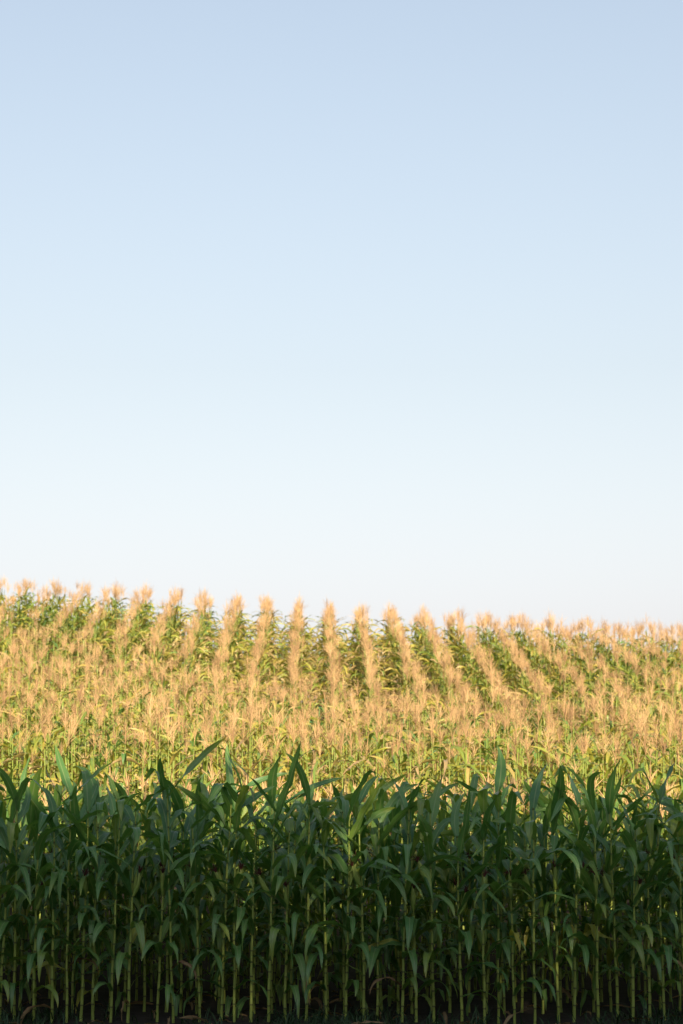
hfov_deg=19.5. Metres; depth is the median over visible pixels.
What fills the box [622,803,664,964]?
corn plant
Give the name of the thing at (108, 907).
corn plant
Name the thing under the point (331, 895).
corn plant
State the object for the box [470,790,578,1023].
corn plant
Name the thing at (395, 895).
corn plant
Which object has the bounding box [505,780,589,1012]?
corn plant
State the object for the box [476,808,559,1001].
corn plant
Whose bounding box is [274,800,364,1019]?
corn plant
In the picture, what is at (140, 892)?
corn plant
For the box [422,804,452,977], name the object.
corn plant
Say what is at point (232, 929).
corn plant
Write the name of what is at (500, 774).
corn plant
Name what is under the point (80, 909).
corn plant
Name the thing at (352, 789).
corn plant
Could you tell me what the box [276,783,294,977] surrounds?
corn plant
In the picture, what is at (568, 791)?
corn plant
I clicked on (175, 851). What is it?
corn plant
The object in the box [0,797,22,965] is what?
corn plant
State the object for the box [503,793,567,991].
corn plant
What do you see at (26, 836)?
corn plant
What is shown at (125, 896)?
corn plant
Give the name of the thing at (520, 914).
corn plant
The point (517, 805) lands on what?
corn plant
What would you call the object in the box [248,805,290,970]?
corn plant
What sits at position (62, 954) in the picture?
corn plant
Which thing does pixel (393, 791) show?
corn plant
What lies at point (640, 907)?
corn plant
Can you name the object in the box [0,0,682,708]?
sky
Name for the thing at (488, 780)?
corn plant
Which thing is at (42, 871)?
corn plant
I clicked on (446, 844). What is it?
corn plant
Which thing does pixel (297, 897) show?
corn plant
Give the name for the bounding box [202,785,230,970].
corn plant
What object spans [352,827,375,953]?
corn plant
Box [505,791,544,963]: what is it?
corn plant
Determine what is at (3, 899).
corn plant
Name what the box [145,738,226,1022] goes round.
corn plant
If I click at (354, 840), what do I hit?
corn plant
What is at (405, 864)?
corn plant
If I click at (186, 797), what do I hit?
corn plant
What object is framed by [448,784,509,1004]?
corn plant
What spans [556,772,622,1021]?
corn plant
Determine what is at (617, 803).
corn plant
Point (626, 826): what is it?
corn plant
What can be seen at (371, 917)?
corn plant
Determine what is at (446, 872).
corn plant
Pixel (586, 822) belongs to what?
corn plant
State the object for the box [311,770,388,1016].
corn plant
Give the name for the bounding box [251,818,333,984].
corn plant
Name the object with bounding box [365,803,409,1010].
corn plant
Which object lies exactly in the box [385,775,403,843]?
corn plant
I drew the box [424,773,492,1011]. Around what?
corn plant
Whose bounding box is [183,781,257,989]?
corn plant
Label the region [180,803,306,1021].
corn plant
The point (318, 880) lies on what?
corn plant
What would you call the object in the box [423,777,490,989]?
corn plant
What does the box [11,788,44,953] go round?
corn plant
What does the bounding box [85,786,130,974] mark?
corn plant
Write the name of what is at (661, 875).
corn plant
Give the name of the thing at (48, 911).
corn plant
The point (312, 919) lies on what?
corn plant
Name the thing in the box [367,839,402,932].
corn plant
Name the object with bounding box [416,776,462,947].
corn plant
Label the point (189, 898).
corn plant
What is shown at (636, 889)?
corn plant
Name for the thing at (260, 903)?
corn plant
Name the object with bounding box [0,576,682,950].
corn field
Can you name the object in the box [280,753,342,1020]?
corn plant
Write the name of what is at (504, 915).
corn plant
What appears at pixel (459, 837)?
corn plant
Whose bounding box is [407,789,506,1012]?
corn plant
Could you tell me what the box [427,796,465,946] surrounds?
corn plant
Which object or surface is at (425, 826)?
corn plant
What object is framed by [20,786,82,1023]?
corn plant
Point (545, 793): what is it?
corn plant
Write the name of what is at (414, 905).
corn plant
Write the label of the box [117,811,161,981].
corn plant
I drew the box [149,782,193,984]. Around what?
corn plant
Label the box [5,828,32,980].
corn plant
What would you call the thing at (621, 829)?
corn plant
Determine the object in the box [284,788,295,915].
corn plant
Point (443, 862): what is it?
corn plant
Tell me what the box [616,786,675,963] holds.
corn plant
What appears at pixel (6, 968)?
corn plant
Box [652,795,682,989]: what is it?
corn plant
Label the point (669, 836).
corn plant
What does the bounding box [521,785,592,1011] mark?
corn plant
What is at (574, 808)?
corn plant
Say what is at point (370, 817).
corn plant
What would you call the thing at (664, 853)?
corn plant
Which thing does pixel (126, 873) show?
corn plant
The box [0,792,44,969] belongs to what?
corn plant
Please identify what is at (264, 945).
corn plant
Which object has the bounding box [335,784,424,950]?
corn plant
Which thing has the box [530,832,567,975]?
corn plant
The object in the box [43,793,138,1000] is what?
corn plant
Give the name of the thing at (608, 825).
corn plant
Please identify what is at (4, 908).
corn plant
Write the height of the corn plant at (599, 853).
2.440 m
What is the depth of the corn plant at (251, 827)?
22.23 m
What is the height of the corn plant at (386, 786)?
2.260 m
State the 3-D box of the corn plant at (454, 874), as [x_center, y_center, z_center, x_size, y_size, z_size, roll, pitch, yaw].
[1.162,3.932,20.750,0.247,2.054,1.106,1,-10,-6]
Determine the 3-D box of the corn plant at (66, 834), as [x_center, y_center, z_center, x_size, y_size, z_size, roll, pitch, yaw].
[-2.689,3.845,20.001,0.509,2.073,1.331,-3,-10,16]
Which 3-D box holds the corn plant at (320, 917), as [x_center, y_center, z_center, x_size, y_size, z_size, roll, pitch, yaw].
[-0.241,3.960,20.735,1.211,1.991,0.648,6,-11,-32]
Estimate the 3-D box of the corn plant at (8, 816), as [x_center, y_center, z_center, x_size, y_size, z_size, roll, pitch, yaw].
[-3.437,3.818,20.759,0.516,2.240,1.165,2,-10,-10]
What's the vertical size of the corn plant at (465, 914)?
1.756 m
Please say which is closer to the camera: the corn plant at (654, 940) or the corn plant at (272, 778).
the corn plant at (272, 778)
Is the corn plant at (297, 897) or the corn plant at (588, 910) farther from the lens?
the corn plant at (588, 910)
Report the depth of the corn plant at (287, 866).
18.48 m
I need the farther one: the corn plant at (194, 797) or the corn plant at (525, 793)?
the corn plant at (525, 793)
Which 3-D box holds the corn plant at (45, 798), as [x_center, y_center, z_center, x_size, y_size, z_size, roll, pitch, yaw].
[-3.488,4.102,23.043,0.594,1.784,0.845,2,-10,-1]
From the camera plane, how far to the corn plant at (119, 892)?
21.45 m
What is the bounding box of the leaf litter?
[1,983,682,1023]
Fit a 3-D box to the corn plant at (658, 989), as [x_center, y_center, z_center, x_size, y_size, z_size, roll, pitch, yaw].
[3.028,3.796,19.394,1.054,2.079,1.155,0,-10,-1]
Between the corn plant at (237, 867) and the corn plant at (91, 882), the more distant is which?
the corn plant at (237, 867)
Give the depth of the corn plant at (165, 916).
21.29 m
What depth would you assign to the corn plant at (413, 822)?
20.71 m
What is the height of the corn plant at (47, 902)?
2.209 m
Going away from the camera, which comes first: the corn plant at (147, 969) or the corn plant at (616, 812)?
the corn plant at (147, 969)
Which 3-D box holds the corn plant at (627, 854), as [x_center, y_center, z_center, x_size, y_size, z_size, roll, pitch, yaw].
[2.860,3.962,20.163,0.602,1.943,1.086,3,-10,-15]
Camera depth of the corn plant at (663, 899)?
20.64 m
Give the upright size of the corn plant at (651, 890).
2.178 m
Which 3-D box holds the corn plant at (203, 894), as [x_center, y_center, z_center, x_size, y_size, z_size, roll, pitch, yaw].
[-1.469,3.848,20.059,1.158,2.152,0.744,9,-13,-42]
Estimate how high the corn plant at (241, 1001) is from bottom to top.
2.652 m
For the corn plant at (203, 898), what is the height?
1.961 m
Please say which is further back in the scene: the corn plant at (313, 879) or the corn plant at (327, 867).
the corn plant at (327, 867)
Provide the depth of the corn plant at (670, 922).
19.87 m
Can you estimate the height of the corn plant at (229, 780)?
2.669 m
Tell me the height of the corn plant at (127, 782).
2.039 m
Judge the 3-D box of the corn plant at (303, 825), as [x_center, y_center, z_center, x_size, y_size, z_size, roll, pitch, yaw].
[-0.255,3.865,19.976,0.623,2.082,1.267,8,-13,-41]
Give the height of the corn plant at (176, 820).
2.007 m
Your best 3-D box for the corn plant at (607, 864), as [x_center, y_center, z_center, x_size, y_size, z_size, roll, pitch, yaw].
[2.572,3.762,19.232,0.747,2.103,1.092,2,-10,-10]
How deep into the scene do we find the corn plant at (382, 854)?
18.71 m
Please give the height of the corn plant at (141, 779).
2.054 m
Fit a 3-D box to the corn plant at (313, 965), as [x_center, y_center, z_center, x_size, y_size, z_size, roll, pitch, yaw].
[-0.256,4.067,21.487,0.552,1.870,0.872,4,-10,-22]
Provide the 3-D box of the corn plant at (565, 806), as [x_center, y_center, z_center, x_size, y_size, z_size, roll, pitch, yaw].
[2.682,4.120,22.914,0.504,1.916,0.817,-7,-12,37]
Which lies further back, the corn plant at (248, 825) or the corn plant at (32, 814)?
the corn plant at (248, 825)
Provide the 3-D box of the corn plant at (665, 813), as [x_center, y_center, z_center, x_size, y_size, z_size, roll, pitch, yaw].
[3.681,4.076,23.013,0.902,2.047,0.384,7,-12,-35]
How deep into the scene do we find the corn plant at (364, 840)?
19.21 m
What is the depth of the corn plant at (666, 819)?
21.56 m
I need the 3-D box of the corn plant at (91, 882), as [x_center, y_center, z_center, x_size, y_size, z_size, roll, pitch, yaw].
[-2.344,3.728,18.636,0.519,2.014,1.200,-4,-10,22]
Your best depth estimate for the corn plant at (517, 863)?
21.37 m
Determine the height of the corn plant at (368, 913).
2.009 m
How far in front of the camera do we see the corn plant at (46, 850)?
21.45 m
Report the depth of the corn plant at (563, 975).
20.67 m
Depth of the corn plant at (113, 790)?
20.05 m
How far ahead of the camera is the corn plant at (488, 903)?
19.21 m
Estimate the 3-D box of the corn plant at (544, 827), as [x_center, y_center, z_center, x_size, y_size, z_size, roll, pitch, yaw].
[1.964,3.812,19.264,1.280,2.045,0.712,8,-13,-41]
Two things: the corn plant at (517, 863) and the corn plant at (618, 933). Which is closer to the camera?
the corn plant at (618, 933)
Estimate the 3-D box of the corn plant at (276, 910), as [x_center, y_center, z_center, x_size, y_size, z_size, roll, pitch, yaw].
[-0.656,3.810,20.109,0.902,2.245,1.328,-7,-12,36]
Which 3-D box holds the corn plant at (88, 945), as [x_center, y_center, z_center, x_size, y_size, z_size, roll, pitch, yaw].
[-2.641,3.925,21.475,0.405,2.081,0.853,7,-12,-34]
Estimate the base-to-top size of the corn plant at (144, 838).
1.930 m
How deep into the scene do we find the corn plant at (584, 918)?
19.92 m
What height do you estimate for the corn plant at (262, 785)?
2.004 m
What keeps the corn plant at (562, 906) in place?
on the ground
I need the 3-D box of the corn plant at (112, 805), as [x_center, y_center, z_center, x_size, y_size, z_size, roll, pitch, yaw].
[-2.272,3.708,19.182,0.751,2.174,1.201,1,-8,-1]
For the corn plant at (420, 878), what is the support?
on the ground
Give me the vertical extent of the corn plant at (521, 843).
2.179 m
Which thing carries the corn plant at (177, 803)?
on the ground
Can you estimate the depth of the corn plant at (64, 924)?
22.14 m
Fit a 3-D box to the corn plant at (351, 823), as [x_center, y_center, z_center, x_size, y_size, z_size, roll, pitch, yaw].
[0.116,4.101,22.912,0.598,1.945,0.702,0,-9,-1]
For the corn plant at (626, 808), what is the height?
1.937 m
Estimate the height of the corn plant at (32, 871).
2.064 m
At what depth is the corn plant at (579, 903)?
21.44 m
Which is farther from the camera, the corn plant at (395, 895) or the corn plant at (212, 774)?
the corn plant at (212, 774)
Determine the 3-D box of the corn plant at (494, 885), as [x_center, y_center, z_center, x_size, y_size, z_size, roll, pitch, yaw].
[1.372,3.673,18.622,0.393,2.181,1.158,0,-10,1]
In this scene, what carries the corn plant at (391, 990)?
on the ground
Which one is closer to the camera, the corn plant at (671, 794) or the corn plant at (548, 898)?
the corn plant at (548, 898)
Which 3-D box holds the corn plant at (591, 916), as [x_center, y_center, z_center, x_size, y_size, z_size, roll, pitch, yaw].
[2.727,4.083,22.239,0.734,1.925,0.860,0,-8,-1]
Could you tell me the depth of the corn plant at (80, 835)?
19.23 m
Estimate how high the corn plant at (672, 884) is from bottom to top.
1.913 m
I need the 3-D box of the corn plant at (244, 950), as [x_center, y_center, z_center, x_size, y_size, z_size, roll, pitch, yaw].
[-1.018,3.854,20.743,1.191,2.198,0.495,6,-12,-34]
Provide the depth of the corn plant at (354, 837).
20.53 m
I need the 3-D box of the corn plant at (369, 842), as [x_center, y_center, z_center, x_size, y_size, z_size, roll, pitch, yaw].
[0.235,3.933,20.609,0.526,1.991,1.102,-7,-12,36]
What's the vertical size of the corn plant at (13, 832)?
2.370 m
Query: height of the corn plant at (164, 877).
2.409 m
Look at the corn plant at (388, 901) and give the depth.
20.63 m
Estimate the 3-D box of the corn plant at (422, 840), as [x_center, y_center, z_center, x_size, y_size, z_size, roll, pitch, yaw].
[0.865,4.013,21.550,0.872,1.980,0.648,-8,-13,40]
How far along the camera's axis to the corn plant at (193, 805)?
22.98 m
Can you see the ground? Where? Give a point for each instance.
(210, 1002)
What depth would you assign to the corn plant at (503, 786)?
23.20 m
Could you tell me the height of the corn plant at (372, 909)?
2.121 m
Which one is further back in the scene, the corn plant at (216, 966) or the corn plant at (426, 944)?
the corn plant at (216, 966)
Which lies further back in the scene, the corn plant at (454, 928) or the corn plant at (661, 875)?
the corn plant at (454, 928)
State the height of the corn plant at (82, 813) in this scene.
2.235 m
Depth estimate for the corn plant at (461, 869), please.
19.94 m
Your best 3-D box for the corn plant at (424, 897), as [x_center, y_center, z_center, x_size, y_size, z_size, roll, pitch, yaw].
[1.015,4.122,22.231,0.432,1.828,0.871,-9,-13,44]
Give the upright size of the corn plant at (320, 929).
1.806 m
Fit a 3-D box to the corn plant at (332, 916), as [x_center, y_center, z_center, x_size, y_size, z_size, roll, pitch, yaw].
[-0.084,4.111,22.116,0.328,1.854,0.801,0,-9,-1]
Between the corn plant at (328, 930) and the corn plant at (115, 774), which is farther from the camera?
the corn plant at (115, 774)
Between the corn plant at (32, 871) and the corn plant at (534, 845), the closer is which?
the corn plant at (32, 871)
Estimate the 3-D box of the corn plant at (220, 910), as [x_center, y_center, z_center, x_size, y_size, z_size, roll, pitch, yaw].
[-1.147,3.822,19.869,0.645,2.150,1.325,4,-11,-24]
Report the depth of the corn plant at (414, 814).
23.11 m
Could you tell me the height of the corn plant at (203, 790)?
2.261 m
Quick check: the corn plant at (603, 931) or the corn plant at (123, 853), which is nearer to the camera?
the corn plant at (603, 931)
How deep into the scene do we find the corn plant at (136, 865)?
18.48 m
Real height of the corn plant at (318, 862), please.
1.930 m
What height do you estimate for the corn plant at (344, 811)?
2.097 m
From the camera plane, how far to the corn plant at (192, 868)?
18.53 m
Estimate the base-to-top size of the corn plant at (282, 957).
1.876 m
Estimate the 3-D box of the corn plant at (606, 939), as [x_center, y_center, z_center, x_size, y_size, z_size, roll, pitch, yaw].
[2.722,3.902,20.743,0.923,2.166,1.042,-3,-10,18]
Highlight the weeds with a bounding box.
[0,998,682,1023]
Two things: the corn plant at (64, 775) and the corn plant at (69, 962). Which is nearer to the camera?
the corn plant at (64, 775)
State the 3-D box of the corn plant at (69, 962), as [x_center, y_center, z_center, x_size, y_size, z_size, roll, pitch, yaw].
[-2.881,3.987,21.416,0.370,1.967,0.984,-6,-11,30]
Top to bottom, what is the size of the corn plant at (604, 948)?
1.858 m
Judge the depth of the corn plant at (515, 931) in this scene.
21.44 m
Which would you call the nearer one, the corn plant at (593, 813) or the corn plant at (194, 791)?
the corn plant at (593, 813)
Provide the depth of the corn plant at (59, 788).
20.09 m
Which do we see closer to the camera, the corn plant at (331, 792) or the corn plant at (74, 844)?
the corn plant at (74, 844)
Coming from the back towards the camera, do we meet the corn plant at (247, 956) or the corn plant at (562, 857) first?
the corn plant at (247, 956)
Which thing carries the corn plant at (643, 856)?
on the ground
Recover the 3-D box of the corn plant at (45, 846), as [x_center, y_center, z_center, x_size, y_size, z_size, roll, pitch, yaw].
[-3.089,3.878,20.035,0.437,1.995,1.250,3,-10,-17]
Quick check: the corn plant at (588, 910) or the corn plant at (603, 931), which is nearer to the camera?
the corn plant at (603, 931)
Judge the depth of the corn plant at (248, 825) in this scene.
23.03 m
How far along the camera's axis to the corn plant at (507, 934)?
20.68 m
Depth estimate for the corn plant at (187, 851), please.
19.29 m
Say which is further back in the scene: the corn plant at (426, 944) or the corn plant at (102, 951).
the corn plant at (102, 951)
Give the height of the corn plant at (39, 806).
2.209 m
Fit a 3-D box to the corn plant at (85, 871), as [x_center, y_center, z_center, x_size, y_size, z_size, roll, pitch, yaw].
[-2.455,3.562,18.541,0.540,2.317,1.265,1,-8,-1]
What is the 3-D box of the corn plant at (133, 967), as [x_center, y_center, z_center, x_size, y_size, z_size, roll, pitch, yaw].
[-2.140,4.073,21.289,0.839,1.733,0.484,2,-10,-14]
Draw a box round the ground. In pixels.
[0,677,682,1023]
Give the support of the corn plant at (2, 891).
on the ground
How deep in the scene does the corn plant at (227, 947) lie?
20.57 m
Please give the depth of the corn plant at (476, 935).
21.45 m
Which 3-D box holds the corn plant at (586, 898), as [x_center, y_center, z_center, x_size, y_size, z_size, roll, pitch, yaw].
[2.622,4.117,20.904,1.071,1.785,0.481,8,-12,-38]
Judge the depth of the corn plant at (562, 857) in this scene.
18.63 m
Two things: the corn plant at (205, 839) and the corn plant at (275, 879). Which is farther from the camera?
the corn plant at (205, 839)
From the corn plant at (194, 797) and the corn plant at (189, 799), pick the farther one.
the corn plant at (189, 799)
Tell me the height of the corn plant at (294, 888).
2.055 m
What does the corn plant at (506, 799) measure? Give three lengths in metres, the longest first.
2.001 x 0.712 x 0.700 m
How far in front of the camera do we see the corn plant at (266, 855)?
22.26 m
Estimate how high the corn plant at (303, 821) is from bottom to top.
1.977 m
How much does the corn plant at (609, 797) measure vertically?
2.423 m
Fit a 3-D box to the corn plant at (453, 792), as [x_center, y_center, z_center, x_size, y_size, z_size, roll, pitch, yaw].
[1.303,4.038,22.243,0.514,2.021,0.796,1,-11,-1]
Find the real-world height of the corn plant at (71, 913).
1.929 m
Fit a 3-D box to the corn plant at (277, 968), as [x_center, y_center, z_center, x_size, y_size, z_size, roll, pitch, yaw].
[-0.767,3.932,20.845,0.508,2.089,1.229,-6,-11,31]
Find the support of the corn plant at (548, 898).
on the ground
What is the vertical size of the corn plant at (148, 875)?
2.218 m
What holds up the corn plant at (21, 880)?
on the ground
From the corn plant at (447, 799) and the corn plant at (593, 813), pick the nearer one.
the corn plant at (593, 813)
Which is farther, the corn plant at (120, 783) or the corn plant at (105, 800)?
the corn plant at (120, 783)
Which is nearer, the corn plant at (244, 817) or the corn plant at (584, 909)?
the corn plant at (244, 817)
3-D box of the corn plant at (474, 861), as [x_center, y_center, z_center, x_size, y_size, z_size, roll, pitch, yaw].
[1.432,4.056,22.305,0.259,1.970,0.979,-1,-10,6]
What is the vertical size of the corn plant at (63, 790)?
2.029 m
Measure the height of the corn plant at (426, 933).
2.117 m
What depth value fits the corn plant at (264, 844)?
20.79 m
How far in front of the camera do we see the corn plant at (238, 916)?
18.57 m
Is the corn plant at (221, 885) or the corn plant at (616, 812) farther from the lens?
the corn plant at (616, 812)
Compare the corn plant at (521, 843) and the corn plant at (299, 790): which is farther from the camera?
the corn plant at (299, 790)
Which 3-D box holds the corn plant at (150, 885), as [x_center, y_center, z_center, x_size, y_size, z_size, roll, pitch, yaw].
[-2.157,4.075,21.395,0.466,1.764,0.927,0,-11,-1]
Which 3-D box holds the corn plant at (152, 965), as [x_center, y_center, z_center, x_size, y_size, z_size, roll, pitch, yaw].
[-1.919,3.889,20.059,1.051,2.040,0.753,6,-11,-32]
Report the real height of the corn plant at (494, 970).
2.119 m
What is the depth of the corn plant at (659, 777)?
23.18 m
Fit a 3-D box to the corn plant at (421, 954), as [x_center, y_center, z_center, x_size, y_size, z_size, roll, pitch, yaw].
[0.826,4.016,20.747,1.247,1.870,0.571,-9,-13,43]
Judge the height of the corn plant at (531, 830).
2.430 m
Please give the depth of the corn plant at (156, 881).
22.84 m
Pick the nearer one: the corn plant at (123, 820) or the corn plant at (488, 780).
the corn plant at (123, 820)
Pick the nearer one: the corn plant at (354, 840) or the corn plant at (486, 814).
the corn plant at (486, 814)
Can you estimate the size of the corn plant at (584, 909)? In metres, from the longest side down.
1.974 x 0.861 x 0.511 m
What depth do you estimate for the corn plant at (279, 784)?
23.13 m
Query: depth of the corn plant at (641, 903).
20.77 m
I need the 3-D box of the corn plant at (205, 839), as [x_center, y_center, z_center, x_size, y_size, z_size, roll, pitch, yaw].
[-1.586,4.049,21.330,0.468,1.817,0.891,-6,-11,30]
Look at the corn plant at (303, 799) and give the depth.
22.12 m
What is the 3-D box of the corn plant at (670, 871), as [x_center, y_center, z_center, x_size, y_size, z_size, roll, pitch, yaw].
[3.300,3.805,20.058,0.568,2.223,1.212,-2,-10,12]
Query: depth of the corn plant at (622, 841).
20.69 m
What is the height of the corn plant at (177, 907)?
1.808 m
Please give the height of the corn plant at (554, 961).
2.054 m
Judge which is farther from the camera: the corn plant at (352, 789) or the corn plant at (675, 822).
the corn plant at (352, 789)
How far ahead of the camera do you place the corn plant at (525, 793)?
21.60 m
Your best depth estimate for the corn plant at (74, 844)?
18.44 m
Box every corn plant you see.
[0,767,50,1010]
[0,768,62,1021]
[0,777,45,1020]
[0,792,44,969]
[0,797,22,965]
[0,800,45,1000]
[1,841,27,952]
[2,769,30,987]
[5,756,30,1002]
[5,781,82,995]
[5,818,15,974]
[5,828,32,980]
[8,831,28,974]
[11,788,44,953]
[11,824,72,1007]
[14,801,71,974]
[15,798,64,997]
[17,745,112,999]
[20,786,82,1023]
[20,789,102,988]
[20,800,70,1019]
[22,779,116,1012]
[25,765,129,1022]
[30,779,92,998]
[30,789,116,988]
[32,793,47,917]
[40,770,109,1021]
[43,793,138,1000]
[45,801,61,918]
[45,804,65,953]
[46,800,80,989]
[46,801,125,1019]
[55,766,132,1012]
[55,778,72,859]
[63,799,84,973]
[63,803,108,987]
[64,786,81,957]
[69,785,140,1010]
[72,819,130,962]
[73,799,158,1022]
[76,781,179,1011]
[77,774,177,1014]
[78,780,112,973]
[78,794,142,988]
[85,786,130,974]
[88,774,173,993]
[91,825,109,973]
[95,787,173,1022]
[99,813,137,952]
[101,767,138,885]
[101,825,154,973]
[102,768,122,958]
[106,803,181,1000]
[109,796,184,1001]
[116,769,147,905]
[117,768,156,883]
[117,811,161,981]
[123,783,138,939]
[129,790,176,937]
[130,788,161,960]
[133,800,219,1011]
[137,800,208,1002]
[139,758,207,1021]
[140,776,217,987]
[140,792,249,1002]
[140,823,156,974]
[143,812,189,973]
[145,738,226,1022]
[148,777,240,1013]
[149,780,217,1015]
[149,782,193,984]
[163,801,187,959]
[169,826,220,1001]
[172,772,286,1015]
[173,772,219,987]
[175,772,206,935]
[175,783,283,1019]
[178,784,204,960]
[179,786,214,960]
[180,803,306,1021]
[182,783,204,949]
[182,794,229,1021]
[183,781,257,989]
[184,802,280,1000]
[188,832,214,946]
[190,754,301,1017]
[199,762,219,948]
[199,782,268,1021]
[201,745,270,1015]
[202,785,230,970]
[204,776,264,950]
[206,775,261,946]
[206,790,248,1003]
[208,754,331,1013]
[209,783,262,988]
[218,785,335,1013]
[218,793,299,984]
[225,824,261,991]
[226,819,285,1003]
[228,816,232,961]
[232,778,340,1004]
[233,741,307,1021]
[239,824,265,975]
[241,796,332,1018]
[242,765,296,990]
[248,782,273,951]
[248,794,329,1003]
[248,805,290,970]
[250,805,265,946]
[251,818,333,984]
[254,811,284,957]
[263,772,297,922]
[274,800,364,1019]
[275,799,293,964]
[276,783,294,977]
[276,799,338,998]
[279,793,357,1002]
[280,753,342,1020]
[283,782,315,943]
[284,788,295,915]
[284,812,341,1010]
[290,797,340,976]
[296,796,389,1014]
[297,798,334,969]
[299,796,306,936]
[301,799,417,1020]
[301,831,338,976]
[305,776,394,1011]
[306,828,360,1002]
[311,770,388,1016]
[311,790,321,966]
[312,789,371,1001]
[315,776,338,933]
[316,796,337,941]
[316,811,333,963]
[327,773,407,1000]
[327,783,355,953]
[327,801,403,944]
[327,818,340,965]
[332,796,384,977]
[333,804,371,960]
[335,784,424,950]
[339,781,421,1006]
[346,790,363,915]
[348,782,365,912]
[348,805,471,1021]
[349,783,462,1013]
[350,781,402,977]
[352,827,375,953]
[353,778,406,984]
[358,784,428,1020]
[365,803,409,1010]
[366,790,421,1012]
[366,846,374,945]
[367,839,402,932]
[370,767,431,1022]
[371,782,406,967]
[381,794,444,988]
[384,787,433,999]
[384,810,455,986]
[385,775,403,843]
[394,788,491,1008]
[395,788,507,1021]
[399,771,423,910]
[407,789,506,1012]
[410,772,462,1022]
[414,798,453,999]
[414,804,450,961]
[415,795,477,1000]
[415,798,437,974]
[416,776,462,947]
[420,791,466,984]
[420,793,486,1001]
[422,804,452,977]
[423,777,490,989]
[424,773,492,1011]
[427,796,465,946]
[434,812,462,977]
[436,780,553,1015]
[437,777,472,936]
[438,823,485,972]
[441,782,531,1023]
[442,786,476,964]
[442,794,463,984]
[447,795,530,990]
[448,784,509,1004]
[451,787,517,989]
[458,792,477,962]
[467,787,510,1023]
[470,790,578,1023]
[474,785,586,1012]
[474,816,506,976]
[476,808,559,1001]
[477,772,494,807]
[478,746,529,1013]
[485,787,566,989]
[486,800,541,976]
[487,794,550,991]
[490,763,579,1023]
[491,786,554,1005]
[494,785,534,950]
[495,782,512,906]
[495,806,520,978]
[500,799,588,1013]
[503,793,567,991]
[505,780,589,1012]
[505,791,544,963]
[506,772,530,928]
[514,780,551,971]
[516,778,585,1001]
[516,803,539,937]
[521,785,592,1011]
[522,813,617,990]
[524,793,589,980]
[527,809,588,1002]
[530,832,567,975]
[540,765,599,1021]
[541,766,597,1021]
[545,777,576,924]
[549,799,604,998]
[550,767,621,1015]
[553,804,590,978]
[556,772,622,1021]
[558,789,588,942]
[561,783,617,991]
[564,821,608,975]
[566,798,610,977]
[568,759,656,1017]
[575,792,644,1011]
[577,777,616,940]
[577,787,639,990]
[579,810,609,978]
[585,784,623,937]
[585,800,681,1014]
[586,811,642,977]
[587,798,597,963]
[587,819,629,1001]
[590,784,682,1003]
[591,793,675,1020]
[591,796,666,982]
[599,794,682,1009]
[600,791,613,950]
[601,797,674,1001]
[604,788,626,965]
[608,780,632,946]
[608,812,682,1020]
[612,807,666,1000]
[614,784,652,989]
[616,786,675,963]
[619,792,636,918]
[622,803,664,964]
[624,761,665,924]
[627,759,682,1020]
[628,812,682,991]
[630,792,676,976]
[640,784,682,1001]
[645,787,682,1010]
[649,830,676,990]
[650,780,682,938]
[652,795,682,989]
[655,781,676,951]
[659,788,678,822]
[661,814,682,970]
[664,793,679,944]

